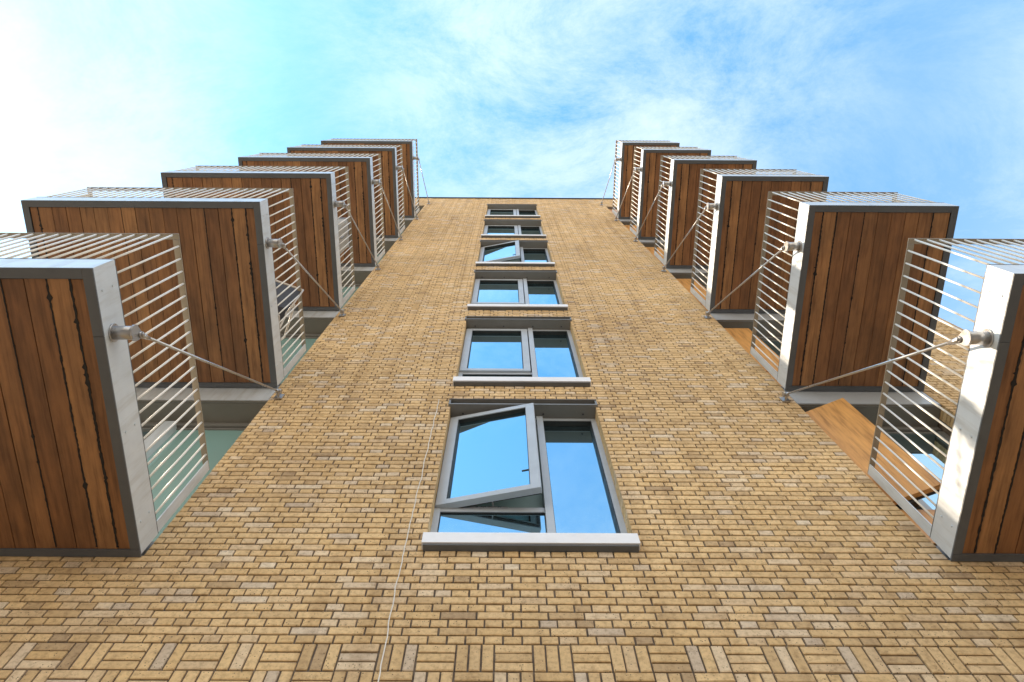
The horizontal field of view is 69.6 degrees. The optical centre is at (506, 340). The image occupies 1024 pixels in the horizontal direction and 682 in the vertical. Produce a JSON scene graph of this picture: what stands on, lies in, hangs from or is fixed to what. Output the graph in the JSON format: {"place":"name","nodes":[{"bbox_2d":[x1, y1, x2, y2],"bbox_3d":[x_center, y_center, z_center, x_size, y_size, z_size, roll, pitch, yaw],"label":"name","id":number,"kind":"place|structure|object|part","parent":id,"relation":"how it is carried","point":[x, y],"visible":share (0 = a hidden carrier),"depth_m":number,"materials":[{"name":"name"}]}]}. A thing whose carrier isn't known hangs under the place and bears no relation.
{"place":"outdoors","nodes":[
{"label":"outdoors","id":0,"kind":"place"},
{"bbox_2d":[275,280,303,340],"bbox_3d":[-2.936,-0.324,8.997,0.548,1.112,0.572,19,-73,-6],"label":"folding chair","id":1,"kind":"object","parent":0,"point":[283,296],"visible":0.26,"depth_m":9.17,"materials":[{"name":"grey metal"}]},
{"bbox_2d":[338,218,349,253],"bbox_3d":[-2.867,-1.681,12.114,0.340,1.260,0.510,0,-72,0],"label":"storage locker","id":2,"kind":"object","parent":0,"point":[343,231],"visible":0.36,"depth_m":12.33,"materials":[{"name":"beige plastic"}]},
{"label":"door","id":3,"kind":"part","parent":2,"relation":"part of","materials":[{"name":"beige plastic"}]},
{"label":"door","id":4,"kind":"part","parent":2,"relation":"part of","materials":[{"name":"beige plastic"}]},
{"bbox_2d":[0,0,1023,330],"label":"sky","id":5,"kind":"structure","parent":0,"point":[922,99],"materials":[{"name":"blue"}]},
{"label":"ground","id":6,"kind":"structure","parent":0,"visible":0},
{"bbox_2d":[0,197,1023,681],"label":"apartment building","id":7,"kind":"structure","parent":6,"relation":"on","point":[634,467],"depth_m":6.03,"materials":[{"name":"brick"}]},
{"bbox_2d":[0,233,284,556],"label":"balcony","id":8,"kind":"structure","parent":7,"relation":"attached to","point":[75,476],"depth_m":5.04,"materials":[{"name":"brown metal"}]},
{"bbox_2d":[21,187,345,387],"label":"balcony","id":9,"kind":"structure","parent":7,"relation":"attached to","point":[227,245],"depth_m":8.07,"materials":[{"name":"brown wood"}]},
{"bbox_2d":[135,386,278,555],"bbox_3d":[-3.882,1.182,6.964,2.527,3.330,0.336,0,-72,0],"label":"glazed door","id":10,"kind":"structure","parent":7,"relation":"in","point":[227,412],"depth_m":8.06,"materials":[{"name":"silver metal"}]},
{"bbox_2d":[160,165,380,310],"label":"balcony","id":11,"kind":"structure","parent":7,"relation":"attached to","point":[316,203],"depth_m":11.18,"materials":[{"name":"brown metal"}]},
{"bbox_2d":[278,310,339,385],"bbox_3d":[-3.882,0.170,10.105,2.527,3.330,0.336,0,-72,0],"label":"glazed door","id":12,"kind":"structure","parent":7,"relation":"in","point":[315,322],"depth_m":11.23,"materials":[{"name":"silver metal"}]},
{"bbox_2d":[238,153,402,265],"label":"balcony","id":13,"kind":"structure","parent":7,"relation":"attached to","point":[362,182],"depth_m":14.32,"materials":[{"name":"brown metal"}]},
{"bbox_2d":[287,144,418,237],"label":"balcony","id":14,"kind":"structure","parent":7,"relation":"attached to","point":[389,168],"depth_m":17.50,"materials":[{"name":"brown metal"}]},
{"bbox_2d":[341,266,375,308],"bbox_3d":[-3.881,-0.842,13.246,2.527,3.330,0.336,0,-72,0],"label":"glazed door","id":15,"kind":"structure","parent":7,"relation":"in","point":[361,273],"depth_m":14.38,"materials":[{"name":"silver metal"}]},
{"bbox_2d":[321,138,429,217],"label":"balcony","id":16,"kind":"structure","parent":7,"relation":"attached to","point":[409,157],"depth_m":20.64,"materials":[{"name":"brown wood"}]},
{"bbox_2d":[375,238,397,265],"bbox_3d":[-3.881,-1.855,16.386,2.527,3.330,0.336,0,-72,0],"label":"glazed door","id":17,"kind":"structure","parent":7,"relation":"in","point":[389,242],"depth_m":17.53,"materials":[{"name":"silver metal"}]},
{"bbox_2d":[398,218,413,237],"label":"glazed door","id":18,"kind":"structure","parent":7,"relation":"in","point":[407,220],"depth_m":20.66,"materials":[{"name":"silver metal"}]},
{"bbox_2d":[377,400,438,681],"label":"cable","id":19,"kind":"object","parent":7,"relation":"attached to","point":[402,555],"visible":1,"depth_m":5.21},
{"bbox_2d":[414,205,423,217],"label":"glazed door","id":20,"kind":"structure","parent":7,"relation":"in","point":[420,207],"depth_m":23.57,"materials":[{"name":"grey metal"}]},
{"bbox_2d":[485,204,540,217],"bbox_3d":[0.183,-3.877,22.467,1.610,2.847,0.297,0,-72,0],"label":"window","id":21,"kind":"structure","parent":7,"relation":"in","point":[494,210],"depth_m":23.56,"materials":[{"name":"grey metal"}]},
{"bbox_2d":[481,219,546,238],"bbox_3d":[0.182,-2.865,19.326,1.610,2.847,0.297,0,-72,0],"label":"window","id":22,"kind":"structure","parent":7,"relation":"in","point":[494,228],"depth_m":20.25,"materials":[{"name":"grey metal"}]},
{"bbox_2d":[475,240,554,266],"bbox_3d":[0.182,-1.837,16.190,1.610,2.847,0.333,0,-72,0],"label":"window","id":23,"kind":"structure","parent":7,"relation":"in","point":[506,253],"depth_m":16.64,"materials":[{"name":"blue glass"}]},
{"bbox_2d":[467,270,567,310],"bbox_3d":[0.182,-0.841,13.044,1.610,2.847,0.297,0,-72,0],"label":"window","id":24,"kind":"structure","parent":7,"relation":"in","point":[499,290],"depth_m":13.52,"materials":[{"name":"blue glass"}]},
{"bbox_2d":[453,316,590,387],"bbox_3d":[0.181,0.171,9.903,1.610,2.847,0.297,0,-72,0],"label":"window","id":25,"kind":"structure","parent":7,"relation":"in","point":[496,351],"depth_m":10.12,"materials":[{"name":"glass"}]},
{"bbox_2d":[421,399,639,553],"bbox_3d":[0.181,1.196,6.766,1.610,2.847,0.341,0,-72,0],"label":"window","id":26,"kind":"structure","parent":7,"relation":"in","point":[490,492],"depth_m":6.57,"materials":[{"name":"glass"}]},
{"bbox_2d":[607,207,616,215],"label":"glazed door","id":27,"kind":"structure","parent":7,"relation":"in","point":[610,208],"depth_m":23.57,"materials":[{"name":"grey metal"}]},
{"bbox_2d":[619,219,637,238],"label":"glazed door","id":28,"kind":"structure","parent":7,"relation":"in","point":[626,222],"depth_m":20.65,"materials":[{"name":"orange wood"}]},
{"bbox_2d":[600,140,679,218],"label":"balcony","id":29,"kind":"structure","parent":7,"relation":"attached to","point":[626,158],"depth_m":20.69,"materials":[{"name":"brown metal"}]},
{"bbox_2d":[638,239,664,265],"bbox_3d":[3.989,-1.808,16.401,1.577,3.330,0.336,0,-72,0],"label":"glazed door","id":30,"kind":"structure","parent":7,"relation":"in","point":[649,244],"depth_m":17.51,"materials":[{"name":"grey metal"}]},
{"bbox_2d":[615,147,710,238],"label":"balcony","id":31,"kind":"structure","parent":7,"relation":"attached to","point":[649,169],"depth_m":17.56,"materials":[{"name":"brown metal"}]},
{"bbox_2d":[666,268,707,310],"bbox_3d":[3.989,-0.796,13.260,1.577,3.330,0.336,0,-72,0],"label":"glazed door","id":32,"kind":"structure","parent":7,"relation":"in","point":[683,275],"depth_m":14.37,"materials":[{"name":"grey metal"}]},
{"bbox_2d":[633,155,756,267],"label":"balcony","id":33,"kind":"structure","parent":7,"relation":"attached to","point":[682,183],"depth_m":14.41,"materials":[{"name":"brown wood"}]},
{"bbox_2d":[661,169,828,312],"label":"balcony","id":34,"kind":"structure","parent":7,"relation":"attached to","point":[739,206],"depth_m":11.27,"materials":[{"name":"brown metal"}]},
{"bbox_2d":[710,313,784,388],"bbox_3d":[3.988,0.216,10.119,1.577,3.330,0.336,0,-72,0],"label":"glazed door","id":35,"kind":"structure","parent":7,"relation":"in","point":[739,325],"depth_m":11.23,"materials":[{"name":"grey metal"}]},
{"bbox_2d":[704,191,958,391],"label":"balcony","id":36,"kind":"structure","parent":7,"relation":"attached to","point":[847,265],"depth_m":8.13,"materials":[{"name":"brown wood"}]},
{"bbox_2d":[783,389,957,561],"bbox_3d":[3.988,1.163,6.956,1.577,3.330,0.475,0,-72,0],"label":"glazed door","id":37,"kind":"structure","parent":7,"relation":"in","point":[849,418],"depth_m":7.60,"materials":[{"name":"brown wood"}]},
{"bbox_2d":[779,238,1023,561],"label":"balcony","id":38,"kind":"structure","parent":7,"relation":"attached to","point":[978,516],"depth_m":5.16,"materials":[{"name":"brown metal"}]}
]}

